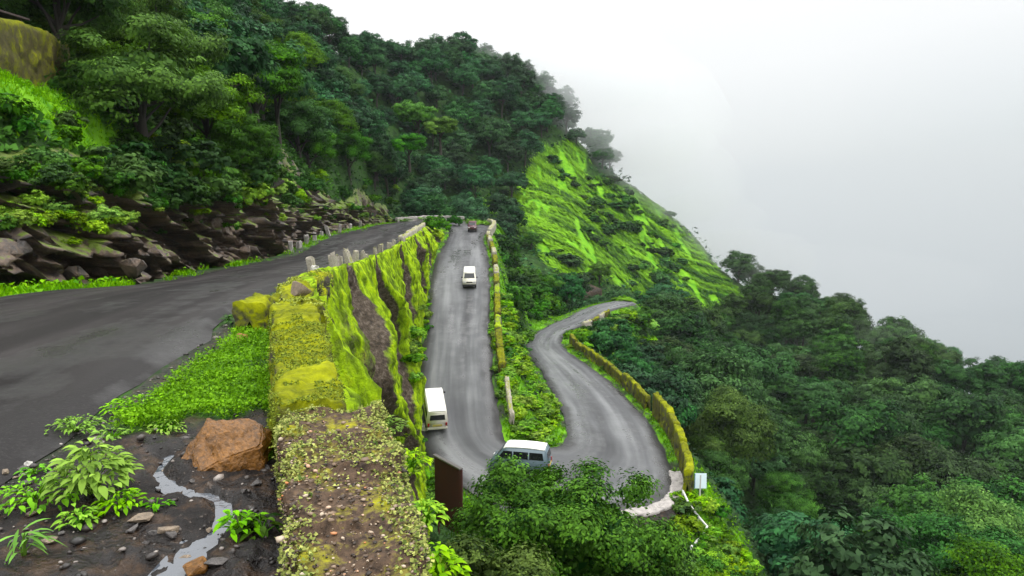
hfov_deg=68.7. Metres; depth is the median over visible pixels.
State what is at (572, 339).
parapet block
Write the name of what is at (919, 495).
forest tree
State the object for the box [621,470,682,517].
kerb
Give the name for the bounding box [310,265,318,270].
guard stone
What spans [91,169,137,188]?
shrub
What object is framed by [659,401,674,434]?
parapet block
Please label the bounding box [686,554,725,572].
bush
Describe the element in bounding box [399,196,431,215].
mountain tree
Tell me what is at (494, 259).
parapet block
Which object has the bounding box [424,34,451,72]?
mountain tree
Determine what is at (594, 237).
slope bush
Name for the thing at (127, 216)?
shrub
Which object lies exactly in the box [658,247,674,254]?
slope bush
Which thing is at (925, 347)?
forest tree
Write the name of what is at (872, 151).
sky
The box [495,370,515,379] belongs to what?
bush
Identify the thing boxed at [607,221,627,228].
slope bush
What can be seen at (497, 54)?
mountain tree
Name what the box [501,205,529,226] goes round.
mountain tree
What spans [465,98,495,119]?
mountain tree
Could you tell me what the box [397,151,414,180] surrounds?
mountain tree
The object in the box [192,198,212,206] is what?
shrub
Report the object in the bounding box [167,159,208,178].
shrub
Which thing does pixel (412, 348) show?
wall plant
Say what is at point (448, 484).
metal hoarding
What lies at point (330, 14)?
mountain tree
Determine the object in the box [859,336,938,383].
forest tree
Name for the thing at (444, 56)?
mountain tree
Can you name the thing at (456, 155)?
mountain tree
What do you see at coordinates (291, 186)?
shrub
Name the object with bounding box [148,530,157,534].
stone
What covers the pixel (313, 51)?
tree
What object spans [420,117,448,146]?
mountain tree
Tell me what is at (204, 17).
hillside tree
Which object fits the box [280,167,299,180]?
shrub
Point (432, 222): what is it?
shrub
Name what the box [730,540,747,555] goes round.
bush
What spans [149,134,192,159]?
shrub
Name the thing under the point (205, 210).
shrub
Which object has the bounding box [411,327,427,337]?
wall plant
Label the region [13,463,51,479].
weed
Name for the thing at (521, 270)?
bush
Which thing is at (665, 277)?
slope bush
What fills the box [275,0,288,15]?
mountain tree
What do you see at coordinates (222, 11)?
tree
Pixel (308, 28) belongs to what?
mountain tree
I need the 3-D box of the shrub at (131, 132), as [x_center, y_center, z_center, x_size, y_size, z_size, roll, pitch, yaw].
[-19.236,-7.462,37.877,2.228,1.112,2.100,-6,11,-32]
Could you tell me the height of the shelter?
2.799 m
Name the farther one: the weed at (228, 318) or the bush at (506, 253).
the bush at (506, 253)
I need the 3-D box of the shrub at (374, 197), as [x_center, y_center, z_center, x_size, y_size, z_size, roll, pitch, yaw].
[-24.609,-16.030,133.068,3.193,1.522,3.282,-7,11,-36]
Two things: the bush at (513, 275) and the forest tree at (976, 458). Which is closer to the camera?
the bush at (513, 275)
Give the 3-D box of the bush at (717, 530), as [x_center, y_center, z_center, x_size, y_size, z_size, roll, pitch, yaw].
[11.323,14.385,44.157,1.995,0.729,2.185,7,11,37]
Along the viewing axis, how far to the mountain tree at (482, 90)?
221.53 m
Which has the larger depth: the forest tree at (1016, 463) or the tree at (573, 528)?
the forest tree at (1016, 463)
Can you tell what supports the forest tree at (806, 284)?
on the terrain at (94, 557)
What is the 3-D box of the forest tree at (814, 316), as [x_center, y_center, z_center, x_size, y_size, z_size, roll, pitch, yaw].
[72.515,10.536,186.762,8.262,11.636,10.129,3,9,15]
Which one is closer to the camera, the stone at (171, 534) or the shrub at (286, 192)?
the stone at (171, 534)
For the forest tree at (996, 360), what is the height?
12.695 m
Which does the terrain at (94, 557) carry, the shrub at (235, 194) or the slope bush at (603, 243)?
the slope bush at (603, 243)
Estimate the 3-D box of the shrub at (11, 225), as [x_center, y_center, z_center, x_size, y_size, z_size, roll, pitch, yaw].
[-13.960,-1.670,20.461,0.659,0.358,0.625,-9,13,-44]
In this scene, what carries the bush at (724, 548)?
on the terrain at (94, 557)
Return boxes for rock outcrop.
[579,285,601,299]
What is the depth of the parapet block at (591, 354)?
86.25 m
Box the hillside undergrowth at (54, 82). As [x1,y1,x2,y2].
[0,2,407,216]
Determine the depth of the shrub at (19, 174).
22.34 m
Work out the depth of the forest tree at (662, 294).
177.56 m
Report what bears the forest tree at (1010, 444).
on the terrain at (94, 557)
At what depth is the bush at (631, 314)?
128.54 m
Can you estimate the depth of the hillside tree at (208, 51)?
50.92 m
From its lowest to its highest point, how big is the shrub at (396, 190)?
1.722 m
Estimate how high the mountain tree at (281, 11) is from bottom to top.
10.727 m
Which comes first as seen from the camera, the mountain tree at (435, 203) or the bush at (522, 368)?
the bush at (522, 368)
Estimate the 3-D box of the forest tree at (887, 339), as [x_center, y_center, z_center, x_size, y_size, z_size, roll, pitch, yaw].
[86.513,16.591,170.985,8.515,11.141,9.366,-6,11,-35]
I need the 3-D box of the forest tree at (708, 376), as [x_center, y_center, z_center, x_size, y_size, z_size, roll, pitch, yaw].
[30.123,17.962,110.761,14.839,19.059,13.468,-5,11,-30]
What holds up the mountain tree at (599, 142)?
on the terrain at (94, 557)
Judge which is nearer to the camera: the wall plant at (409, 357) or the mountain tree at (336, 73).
the wall plant at (409, 357)
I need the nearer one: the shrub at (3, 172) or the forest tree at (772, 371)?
the shrub at (3, 172)
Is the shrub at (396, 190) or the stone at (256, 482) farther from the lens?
the shrub at (396, 190)
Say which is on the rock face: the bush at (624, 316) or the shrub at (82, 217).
the shrub at (82, 217)
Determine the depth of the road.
35.82 m
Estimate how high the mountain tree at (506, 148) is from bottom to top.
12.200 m
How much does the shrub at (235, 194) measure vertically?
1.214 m
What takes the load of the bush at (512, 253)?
on the terrain at (94, 557)
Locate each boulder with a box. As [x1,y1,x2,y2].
[5,274,22,284]
[63,265,88,281]
[92,267,109,276]
[119,258,146,276]
[160,265,170,269]
[181,418,273,471]
[183,257,195,262]
[205,258,218,262]
[239,245,249,254]
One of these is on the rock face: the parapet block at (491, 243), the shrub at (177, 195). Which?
the shrub at (177, 195)
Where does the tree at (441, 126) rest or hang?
on the terrain at (94, 557)
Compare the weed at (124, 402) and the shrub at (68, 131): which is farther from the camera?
the shrub at (68, 131)
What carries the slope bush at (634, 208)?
on the terrain at (94, 557)
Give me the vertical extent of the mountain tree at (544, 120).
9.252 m
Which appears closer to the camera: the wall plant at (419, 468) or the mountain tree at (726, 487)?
the wall plant at (419, 468)
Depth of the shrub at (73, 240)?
23.47 m
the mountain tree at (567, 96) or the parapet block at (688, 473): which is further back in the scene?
the mountain tree at (567, 96)
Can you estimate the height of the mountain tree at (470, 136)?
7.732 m
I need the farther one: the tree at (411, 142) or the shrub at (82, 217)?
the tree at (411, 142)
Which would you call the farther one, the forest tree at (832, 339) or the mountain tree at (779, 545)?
the forest tree at (832, 339)
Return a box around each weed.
[0,474,79,515]
[0,518,66,564]
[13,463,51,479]
[39,437,142,504]
[44,413,106,436]
[50,503,102,530]
[89,427,132,440]
[90,488,147,516]
[99,393,173,416]
[138,419,186,434]
[139,497,176,511]
[213,509,268,542]
[219,313,234,327]
[228,512,284,542]
[385,414,410,434]
[404,447,433,477]
[412,498,450,530]
[427,541,471,575]
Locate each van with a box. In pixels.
[423,387,447,429]
[461,266,477,287]
[488,440,552,471]
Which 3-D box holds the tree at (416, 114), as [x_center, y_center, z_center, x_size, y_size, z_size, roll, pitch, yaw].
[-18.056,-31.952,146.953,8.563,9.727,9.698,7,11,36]
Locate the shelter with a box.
[0,10,29,20]
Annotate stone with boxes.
[2,469,8,473]
[17,465,28,471]
[24,461,32,465]
[25,509,37,516]
[40,536,57,543]
[125,523,137,532]
[127,512,153,522]
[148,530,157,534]
[157,526,179,533]
[165,531,176,537]
[182,556,208,575]
[204,557,227,565]
[251,479,261,485]
[287,241,292,252]
[291,281,311,296]
[296,240,301,247]
[304,234,308,243]
[305,256,315,271]
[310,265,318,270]
[324,226,330,235]
[328,251,336,266]
[339,256,342,264]
[343,248,353,262]
[352,250,358,261]
[360,250,365,259]
[377,243,382,253]
[387,242,391,248]
[422,423,427,430]
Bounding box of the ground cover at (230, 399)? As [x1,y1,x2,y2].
[108,322,346,460]
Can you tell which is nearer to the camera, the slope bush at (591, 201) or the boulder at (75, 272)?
the boulder at (75, 272)
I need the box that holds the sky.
[283,0,1023,396]
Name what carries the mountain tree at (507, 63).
on the terrain at (94, 557)
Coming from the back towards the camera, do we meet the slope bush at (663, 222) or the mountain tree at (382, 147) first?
the slope bush at (663, 222)
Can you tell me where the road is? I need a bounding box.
[0,220,671,511]
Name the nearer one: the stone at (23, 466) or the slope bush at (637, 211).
the stone at (23, 466)
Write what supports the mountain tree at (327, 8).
on the terrain at (94, 557)
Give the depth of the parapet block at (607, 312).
122.61 m
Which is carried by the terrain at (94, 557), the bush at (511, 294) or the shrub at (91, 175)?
the bush at (511, 294)
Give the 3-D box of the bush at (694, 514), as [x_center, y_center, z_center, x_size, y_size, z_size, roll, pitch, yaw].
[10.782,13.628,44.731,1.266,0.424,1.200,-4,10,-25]
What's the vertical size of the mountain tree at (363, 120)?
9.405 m
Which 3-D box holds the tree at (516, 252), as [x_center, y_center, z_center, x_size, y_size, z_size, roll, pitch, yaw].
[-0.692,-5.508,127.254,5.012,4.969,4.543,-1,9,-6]
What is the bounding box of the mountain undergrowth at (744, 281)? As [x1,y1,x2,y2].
[316,39,985,510]
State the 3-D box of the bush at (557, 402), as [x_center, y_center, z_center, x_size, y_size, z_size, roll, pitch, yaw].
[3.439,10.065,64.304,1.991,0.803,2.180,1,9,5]
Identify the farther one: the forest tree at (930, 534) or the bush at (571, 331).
the bush at (571, 331)
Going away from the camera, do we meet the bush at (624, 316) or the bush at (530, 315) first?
the bush at (530, 315)
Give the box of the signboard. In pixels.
[694,473,706,495]
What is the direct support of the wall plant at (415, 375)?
attached to the retaining wall at (374, 301)
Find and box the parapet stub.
[232,292,282,332]
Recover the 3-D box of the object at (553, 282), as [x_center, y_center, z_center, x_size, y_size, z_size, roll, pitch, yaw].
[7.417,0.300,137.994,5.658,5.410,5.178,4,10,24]
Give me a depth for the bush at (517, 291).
95.65 m
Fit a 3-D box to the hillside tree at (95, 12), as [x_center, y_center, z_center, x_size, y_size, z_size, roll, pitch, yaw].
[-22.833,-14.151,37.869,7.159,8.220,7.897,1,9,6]
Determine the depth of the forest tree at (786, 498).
100.43 m
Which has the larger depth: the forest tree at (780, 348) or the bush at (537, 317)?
the forest tree at (780, 348)
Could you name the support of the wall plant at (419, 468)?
attached to the retaining wall at (374, 301)
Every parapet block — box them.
[487,235,492,247]
[489,241,494,251]
[491,247,496,256]
[492,254,497,265]
[493,264,499,276]
[493,273,499,284]
[493,293,500,310]
[494,283,499,292]
[494,302,501,319]
[494,314,501,330]
[495,328,502,354]
[496,347,505,372]
[504,376,514,425]
[569,333,577,348]
[574,341,585,355]
[581,319,591,325]
[584,346,599,364]
[596,355,613,375]
[597,312,604,319]
[603,309,609,316]
[610,366,621,384]
[622,372,636,397]
[634,383,650,411]
[652,391,664,422]
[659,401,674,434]
[667,413,680,447]
[672,424,686,461]
[679,441,691,472]
[682,453,693,495]
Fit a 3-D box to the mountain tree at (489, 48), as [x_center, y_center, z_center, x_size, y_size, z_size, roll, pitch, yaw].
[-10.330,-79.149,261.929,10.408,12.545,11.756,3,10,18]
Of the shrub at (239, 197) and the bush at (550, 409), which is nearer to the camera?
the shrub at (239, 197)
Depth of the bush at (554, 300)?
124.22 m
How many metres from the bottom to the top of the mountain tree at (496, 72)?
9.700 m
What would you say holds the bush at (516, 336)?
on the terrain at (94, 557)
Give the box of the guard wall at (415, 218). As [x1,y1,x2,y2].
[395,215,463,222]
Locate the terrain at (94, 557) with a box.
[0,59,985,575]
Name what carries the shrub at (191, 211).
on the rock face
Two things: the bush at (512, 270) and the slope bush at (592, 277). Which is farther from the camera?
the slope bush at (592, 277)
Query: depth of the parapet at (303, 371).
7.62 m
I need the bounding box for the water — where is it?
[148,455,233,575]
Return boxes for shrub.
[0,93,35,117]
[0,154,37,171]
[0,161,13,169]
[0,166,22,175]
[0,176,20,182]
[0,201,19,212]
[0,209,38,226]
[0,213,18,228]
[0,221,15,230]
[5,168,29,180]
[6,113,48,131]
[11,210,47,226]
[17,189,50,205]
[22,148,69,161]
[23,206,59,226]
[27,162,85,186]
[27,175,48,187]
[29,163,64,179]
[34,196,74,212]
[38,208,70,218]
[42,155,76,165]
[49,172,90,190]
[52,109,89,127]
[54,124,84,143]
[55,183,90,195]
[56,192,88,201]
[57,210,78,217]
[60,236,82,244]
[61,211,89,223]
[66,171,85,179]
[67,163,94,178]
[70,155,108,178]
[72,217,108,233]
[73,192,105,206]
[78,146,172,193]
[78,181,97,192]
[86,204,122,220]
[87,166,127,186]
[89,140,173,179]
[90,186,106,191]
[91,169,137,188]
[100,183,129,196]
[103,216,127,225]
[109,134,146,148]
[110,146,166,177]
[110,206,140,224]
[117,129,154,148]
[138,185,166,198]
[141,176,209,209]
[141,196,164,210]
[147,115,197,139]
[149,134,188,162]
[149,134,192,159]
[152,228,167,234]
[154,207,164,210]
[155,195,168,207]
[159,162,201,187]
[164,157,225,180]
[165,122,208,141]
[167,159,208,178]
[172,139,236,173]
[175,183,213,201]
[177,136,210,148]
[182,215,202,222]
[188,208,200,214]
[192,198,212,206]
[193,205,211,214]
[200,180,222,200]
[201,176,245,194]
[205,181,238,196]
[213,152,239,168]
[219,167,242,180]
[221,191,242,202]
[221,222,231,227]
[223,195,242,203]
[230,155,280,185]
[231,166,252,183]
[233,203,242,208]
[236,177,274,204]
[239,163,276,186]
[245,169,278,186]
[268,165,286,179]
[269,162,287,177]
[270,153,279,162]
[274,178,296,194]
[275,193,304,207]
[276,202,288,208]
[279,190,296,195]
[279,213,287,220]
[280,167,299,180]
[284,181,297,192]
[291,188,311,201]
[294,174,321,191]
[300,173,320,187]
[308,169,332,181]
[312,178,324,187]
[314,160,326,167]
[321,205,331,209]
[338,186,355,197]
[345,202,363,210]
[359,212,369,218]
[363,178,372,185]
[369,194,382,201]
[385,197,399,203]
[386,188,398,194]
[391,184,401,191]
[420,214,451,230]
[447,215,462,225]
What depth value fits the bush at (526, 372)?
60.96 m
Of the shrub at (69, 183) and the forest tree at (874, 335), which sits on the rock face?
the shrub at (69, 183)
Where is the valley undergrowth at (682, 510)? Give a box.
[427,233,970,575]
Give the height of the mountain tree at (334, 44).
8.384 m
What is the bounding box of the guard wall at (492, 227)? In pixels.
[486,219,495,235]
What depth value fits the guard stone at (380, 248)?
49.43 m
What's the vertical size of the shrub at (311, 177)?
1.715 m
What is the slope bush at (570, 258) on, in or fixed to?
on the terrain at (94, 557)
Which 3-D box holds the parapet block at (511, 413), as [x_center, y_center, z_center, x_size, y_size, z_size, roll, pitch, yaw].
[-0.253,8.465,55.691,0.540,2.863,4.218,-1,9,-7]
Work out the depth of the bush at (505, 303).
75.26 m
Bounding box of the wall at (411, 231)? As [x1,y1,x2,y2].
[398,222,425,242]
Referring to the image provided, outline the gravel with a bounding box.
[0,324,277,575]
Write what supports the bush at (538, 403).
on the terrain at (94, 557)
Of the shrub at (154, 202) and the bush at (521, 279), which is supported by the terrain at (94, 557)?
the bush at (521, 279)
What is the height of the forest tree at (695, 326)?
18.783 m
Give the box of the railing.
[682,490,707,549]
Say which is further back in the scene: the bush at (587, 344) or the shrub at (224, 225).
the bush at (587, 344)
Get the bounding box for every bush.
[487,327,506,333]
[488,320,504,327]
[489,312,514,320]
[490,329,507,337]
[490,364,515,372]
[491,335,516,348]
[492,292,510,298]
[492,339,516,345]
[494,233,522,251]
[494,388,517,397]
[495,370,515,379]
[496,375,516,385]
[497,379,514,388]
[500,251,510,259]
[500,299,513,307]
[501,255,508,261]
[501,255,514,264]
[501,315,517,324]
[502,292,513,300]
[502,320,515,329]
[502,395,526,406]
[503,345,520,352]
[504,351,518,357]
[504,400,524,406]
[505,250,514,259]
[505,268,518,276]
[505,281,531,304]
[506,358,520,368]
[507,267,524,274]
[507,271,531,286]
[507,273,519,279]
[507,312,519,322]
[507,353,522,360]
[508,258,522,268]
[508,409,524,420]
[509,420,527,433]
[509,421,534,430]
[509,430,529,437]
[510,379,520,387]
[511,298,525,309]
[511,345,523,356]
[512,331,523,343]
[513,396,533,405]
[513,403,531,414]
[514,406,527,418]
[514,417,531,424]
[515,321,523,332]
[515,389,531,395]
[516,301,529,312]
[516,328,536,342]
[516,366,527,374]
[518,368,530,375]
[519,362,531,366]
[521,354,531,362]
[521,363,533,371]
[522,299,534,312]
[524,428,541,438]
[525,380,536,388]
[525,391,536,398]
[527,283,540,292]
[527,312,534,318]
[527,396,538,405]
[528,306,543,316]
[528,434,543,440]
[530,269,547,281]
[530,398,542,408]
[531,399,543,407]
[532,284,554,299]
[532,299,550,311]
[532,404,547,414]
[532,410,545,418]
[533,420,541,428]
[535,315,542,320]
[537,382,547,391]
[538,393,549,400]
[539,252,554,256]
[539,281,552,291]
[539,293,560,312]
[539,424,552,435]
[540,310,551,318]
[540,423,555,431]
[543,434,556,444]
[544,393,558,401]
[544,399,562,406]
[544,403,554,415]
[544,436,558,446]
[545,415,562,424]
[546,154,557,158]
[546,295,568,315]
[547,403,559,415]
[549,157,562,163]
[555,253,584,266]
[563,329,594,342]
[563,330,577,336]
[570,180,580,186]
[578,272,591,279]
[580,211,594,214]
[580,226,593,231]
[580,325,592,329]
[582,199,597,204]
[582,341,593,348]
[584,272,596,280]
[587,214,600,221]
[587,233,601,240]
[589,197,603,205]
[595,241,611,245]
[600,224,615,230]
[601,228,615,234]
[602,178,614,183]
[602,212,613,217]
[604,217,619,222]
[606,176,621,181]
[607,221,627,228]
[608,313,620,320]
[610,202,630,208]
[619,309,637,320]
[620,313,629,318]
[621,195,637,203]
[622,221,634,229]
[623,188,633,194]
[624,224,643,232]
[626,263,639,270]
[626,279,636,285]
[629,314,641,323]
[629,328,638,337]
[630,206,639,209]
[631,209,643,213]
[631,220,643,225]
[633,313,647,322]
[635,313,651,324]
[638,306,656,314]
[638,323,650,330]
[638,327,651,336]
[639,263,649,269]
[641,319,662,330]
[642,335,657,343]
[646,231,656,234]
[646,247,658,252]
[651,272,671,280]
[651,276,663,283]
[655,220,667,225]
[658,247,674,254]
[658,268,673,273]
[659,257,671,265]
[663,263,681,269]
[665,211,676,216]
[668,514,704,536]
[669,490,705,505]
[671,496,701,512]
[672,243,682,246]
[673,258,687,261]
[679,276,693,279]
[680,542,708,558]
[682,530,694,542]
[683,512,702,520]
[684,531,702,541]
[686,492,708,508]
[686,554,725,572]
[688,532,709,548]
[695,532,717,548]
[697,494,720,513]
[698,527,715,542]
[700,547,724,560]
[701,526,722,537]
[704,549,728,565]
[705,515,720,524]
[708,513,722,520]
[709,502,732,517]
[713,543,740,562]
[715,567,729,575]
[717,538,741,557]
[720,527,735,540]
[721,538,742,551]
[723,564,753,575]
[726,555,750,575]
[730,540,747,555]
[735,548,752,561]
[744,559,764,574]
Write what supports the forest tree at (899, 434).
on the terrain at (94, 557)
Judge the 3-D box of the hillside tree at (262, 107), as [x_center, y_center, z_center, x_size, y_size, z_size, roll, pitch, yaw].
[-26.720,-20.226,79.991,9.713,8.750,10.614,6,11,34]
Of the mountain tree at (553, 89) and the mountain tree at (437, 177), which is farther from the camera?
the mountain tree at (553, 89)
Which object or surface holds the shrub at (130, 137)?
on the terrain at (94, 557)
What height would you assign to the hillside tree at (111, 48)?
6.770 m
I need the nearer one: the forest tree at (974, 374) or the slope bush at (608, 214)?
the forest tree at (974, 374)
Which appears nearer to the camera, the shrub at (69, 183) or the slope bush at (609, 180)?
the shrub at (69, 183)
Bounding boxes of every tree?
[0,0,148,40]
[5,1,122,20]
[29,0,152,46]
[52,12,234,139]
[66,32,204,77]
[106,0,231,109]
[138,0,194,13]
[152,65,268,146]
[153,8,233,52]
[178,14,280,91]
[180,0,249,46]
[198,0,251,52]
[205,0,244,30]
[206,113,282,165]
[210,0,258,33]
[214,5,273,52]
[231,0,253,11]
[232,2,265,35]
[235,38,319,146]
[237,34,305,122]
[238,39,305,113]
[248,0,285,29]
[255,0,280,18]
[258,22,284,43]
[259,89,318,119]
[263,96,307,115]
[264,96,334,157]
[271,0,288,22]
[273,31,327,69]
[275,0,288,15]
[278,24,293,41]
[280,17,307,34]
[284,128,338,167]
[285,0,320,25]
[286,9,338,34]
[287,19,331,71]
[298,5,344,38]
[301,1,332,10]
[302,129,338,158]
[304,38,336,77]
[307,76,354,108]
[308,68,351,93]
[313,70,350,93]
[313,98,361,155]
[314,113,339,155]
[316,9,339,40]
[320,16,350,44]
[322,117,332,130]
[324,32,349,46]
[327,45,341,62]
[331,129,374,185]
[332,65,366,95]
[334,36,363,67]
[336,31,373,66]
[343,95,359,109]
[343,103,378,157]
[350,53,374,75]
[350,96,369,110]
[350,107,389,162]
[354,79,373,96]
[361,30,384,46]
[363,45,390,73]
[365,133,399,186]
[365,150,395,190]
[366,72,394,106]
[372,105,397,130]
[373,151,407,196]
[376,39,399,58]
[381,73,417,103]
[387,60,410,75]
[389,159,411,183]
[390,133,427,171]
[391,92,419,102]
[391,99,438,134]
[392,149,411,183]
[393,41,413,61]
[395,132,425,151]
[396,117,425,132]
[397,70,433,102]
[397,150,421,172]
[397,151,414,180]
[399,187,426,212]
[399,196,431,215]
[401,60,423,74]
[405,38,435,61]
[407,176,433,192]
[409,184,446,202]
[411,192,455,215]
[412,47,451,82]
[415,153,456,174]
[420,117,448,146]
[421,167,451,193]
[423,116,458,154]
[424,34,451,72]
[424,85,448,108]
[424,141,470,176]
[430,159,459,189]
[431,530,559,575]
[432,49,450,80]
[435,128,472,152]
[439,453,695,575]
[441,100,481,129]
[443,49,465,74]
[443,95,468,109]
[444,63,479,95]
[445,36,474,52]
[447,115,463,134]
[451,193,490,216]
[453,31,478,53]
[455,163,496,197]
[457,189,486,204]
[458,214,478,219]
[460,51,476,62]
[461,58,489,88]
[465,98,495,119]
[465,134,477,146]
[466,196,485,206]
[468,51,495,65]
[469,79,501,101]
[469,115,509,155]
[473,156,498,168]
[474,155,502,186]
[475,48,491,55]
[477,214,488,220]
[479,42,494,54]
[483,55,500,65]
[483,63,504,82]
[485,192,520,215]
[487,64,506,78]
[488,119,513,145]
[488,211,517,230]
[490,77,518,117]
[491,51,509,61]
[491,136,526,172]
[495,171,528,197]
[496,221,518,241]
[499,51,526,72]
[499,74,522,101]
[501,203,524,215]
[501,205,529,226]
[501,244,521,257]
[502,119,516,136]
[505,96,534,115]
[507,64,537,96]
[508,109,536,135]
[509,129,544,167]
[513,59,535,88]
[519,231,542,248]
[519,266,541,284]
[521,90,548,111]
[524,70,555,95]
[525,82,545,93]
[528,99,565,132]
[531,111,553,137]
[538,87,559,95]
[538,93,566,109]
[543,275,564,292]
[546,84,580,123]
[552,271,586,302]
[554,101,582,132]
[558,272,593,299]
[559,525,706,575]
[564,119,576,129]
[567,127,586,143]
[570,295,603,309]
[577,127,604,153]
[582,135,608,149]
[583,127,614,151]
[587,261,612,283]
[587,317,638,359]
[590,148,614,168]
[594,294,609,302]
[600,147,622,164]
[600,152,619,168]
[605,286,638,303]
[605,347,658,374]
[615,362,693,413]
[633,288,661,306]
[633,339,665,364]
[638,294,691,338]
[642,335,700,365]
[650,309,723,343]
[651,280,692,298]
[652,346,714,374]
[653,364,699,398]
[653,370,704,421]
[655,289,682,305]
[664,296,727,336]
[665,337,724,355]
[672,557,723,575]
[674,393,697,427]
[677,347,766,411]
[679,401,744,463]
[683,383,778,475]
[696,448,752,501]
[697,335,734,354]
[701,340,730,357]
[708,472,750,528]
[712,319,732,334]
[713,293,750,319]
[717,332,748,351]
[719,250,758,282]
[720,312,735,331]
[728,343,769,383]
[728,404,790,486]
[729,343,799,386]
[729,448,791,496]
[730,263,764,287]
[732,327,766,347]
[737,276,774,313]
[740,292,779,316]
[743,505,803,532]
[745,511,810,559]
[746,371,769,403]
[747,325,780,347]
[749,269,791,293]
[751,396,796,439]
[751,470,825,522]
[753,510,860,575]
[758,402,796,432]
[762,378,810,418]
[763,269,781,294]
[765,343,794,357]
[769,353,824,380]
[770,298,805,343]
[771,463,842,515]
[773,310,823,346]
[773,374,856,423]
[775,287,789,293]
[777,294,811,313]
[777,503,941,575]
[778,292,812,300]
[779,430,833,471]
[784,376,837,423]
[785,274,821,298]
[787,345,818,356]
[789,419,816,430]
[791,420,867,474]
[793,345,830,380]
[796,309,819,345]
[804,396,915,452]
[809,323,869,355]
[810,301,822,311]
[811,296,833,322]
[814,312,859,338]
[815,346,867,380]
[816,343,853,356]
[816,438,915,514]
[819,297,868,318]
[822,292,867,314]
[825,379,866,418]
[838,475,902,517]
[841,373,891,395]
[845,382,928,433]
[847,313,874,345]
[848,502,1023,575]
[857,328,896,348]
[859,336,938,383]
[861,343,902,361]
[867,374,946,420]
[868,432,959,476]
[871,315,916,339]
[872,337,896,351]
[872,473,972,542]
[883,430,910,450]
[890,551,952,575]
[897,342,941,372]
[900,413,957,450]
[901,477,1023,546]
[906,325,926,337]
[907,334,946,351]
[907,445,1002,492]
[907,452,957,490]
[909,338,936,353]
[920,385,1010,456]
[922,359,976,388]
[930,344,962,366]
[931,533,1023,575]
[935,381,965,393]
[940,343,963,365]
[941,390,1023,459]
[941,473,1023,530]
[942,360,981,390]
[957,415,1023,473]
[962,355,1007,395]
[964,460,1023,486]
[965,362,1014,394]
[965,401,1023,444]
[965,452,989,465]
[981,364,1020,392]
[984,386,1023,414]
[985,452,1023,487]
[999,361,1023,413]
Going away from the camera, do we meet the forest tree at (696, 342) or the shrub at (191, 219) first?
the shrub at (191, 219)
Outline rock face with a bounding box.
[0,145,394,287]
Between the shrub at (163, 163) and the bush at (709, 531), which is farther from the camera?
the bush at (709, 531)
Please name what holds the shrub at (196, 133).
on the terrain at (94, 557)
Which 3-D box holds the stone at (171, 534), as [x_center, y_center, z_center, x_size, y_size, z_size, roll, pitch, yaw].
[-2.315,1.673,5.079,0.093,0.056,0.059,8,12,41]
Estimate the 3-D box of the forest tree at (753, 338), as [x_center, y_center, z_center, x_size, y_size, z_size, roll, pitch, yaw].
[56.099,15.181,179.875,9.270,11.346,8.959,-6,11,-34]
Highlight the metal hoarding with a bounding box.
[432,454,462,534]
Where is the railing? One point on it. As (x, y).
(695, 512)
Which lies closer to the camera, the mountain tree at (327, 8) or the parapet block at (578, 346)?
the parapet block at (578, 346)
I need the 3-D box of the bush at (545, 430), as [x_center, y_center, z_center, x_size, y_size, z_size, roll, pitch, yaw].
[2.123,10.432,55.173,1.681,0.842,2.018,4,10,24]
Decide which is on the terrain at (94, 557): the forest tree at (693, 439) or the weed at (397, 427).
the forest tree at (693, 439)
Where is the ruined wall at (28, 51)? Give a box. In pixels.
[0,18,69,86]
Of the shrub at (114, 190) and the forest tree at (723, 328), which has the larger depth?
the forest tree at (723, 328)
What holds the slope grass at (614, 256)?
on the terrain at (94, 557)
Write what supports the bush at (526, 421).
on the terrain at (94, 557)
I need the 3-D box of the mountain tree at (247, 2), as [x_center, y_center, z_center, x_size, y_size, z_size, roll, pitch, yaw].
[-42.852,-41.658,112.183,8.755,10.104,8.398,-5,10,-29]
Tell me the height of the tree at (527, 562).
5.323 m
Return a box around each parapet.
[263,303,347,456]
[271,269,333,340]
[271,399,434,575]
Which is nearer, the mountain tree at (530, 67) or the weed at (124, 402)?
the weed at (124, 402)
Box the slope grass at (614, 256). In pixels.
[392,134,743,315]
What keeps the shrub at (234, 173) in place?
on the terrain at (94, 557)
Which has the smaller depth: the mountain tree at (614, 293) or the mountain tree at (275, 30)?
the mountain tree at (275, 30)
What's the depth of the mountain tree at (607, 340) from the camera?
99.83 m
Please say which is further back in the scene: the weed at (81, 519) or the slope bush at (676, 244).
the slope bush at (676, 244)
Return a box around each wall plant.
[392,433,409,443]
[399,352,427,362]
[408,343,419,353]
[408,372,422,378]
[408,377,420,382]
[408,464,424,476]
[409,325,427,337]
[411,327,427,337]
[413,344,426,353]
[418,304,427,309]
[423,324,433,330]
[425,312,432,317]
[425,476,434,486]
[425,492,434,499]
[427,487,434,493]
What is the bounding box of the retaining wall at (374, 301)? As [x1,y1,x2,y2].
[298,226,448,574]
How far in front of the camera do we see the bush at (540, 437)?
53.87 m
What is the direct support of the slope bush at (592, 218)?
on the terrain at (94, 557)
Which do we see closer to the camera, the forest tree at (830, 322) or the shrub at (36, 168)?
the shrub at (36, 168)
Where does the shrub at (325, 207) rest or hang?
on the rock face
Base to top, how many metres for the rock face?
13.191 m
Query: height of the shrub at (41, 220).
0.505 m
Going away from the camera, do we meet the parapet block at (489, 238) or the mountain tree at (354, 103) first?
the parapet block at (489, 238)
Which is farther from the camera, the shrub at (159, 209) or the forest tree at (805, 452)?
the forest tree at (805, 452)
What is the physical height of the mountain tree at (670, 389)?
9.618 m
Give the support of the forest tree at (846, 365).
on the terrain at (94, 557)
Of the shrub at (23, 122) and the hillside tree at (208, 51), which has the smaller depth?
the shrub at (23, 122)
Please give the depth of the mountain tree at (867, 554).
42.33 m
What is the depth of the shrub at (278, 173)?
64.44 m
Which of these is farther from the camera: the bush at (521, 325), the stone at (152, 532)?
the bush at (521, 325)

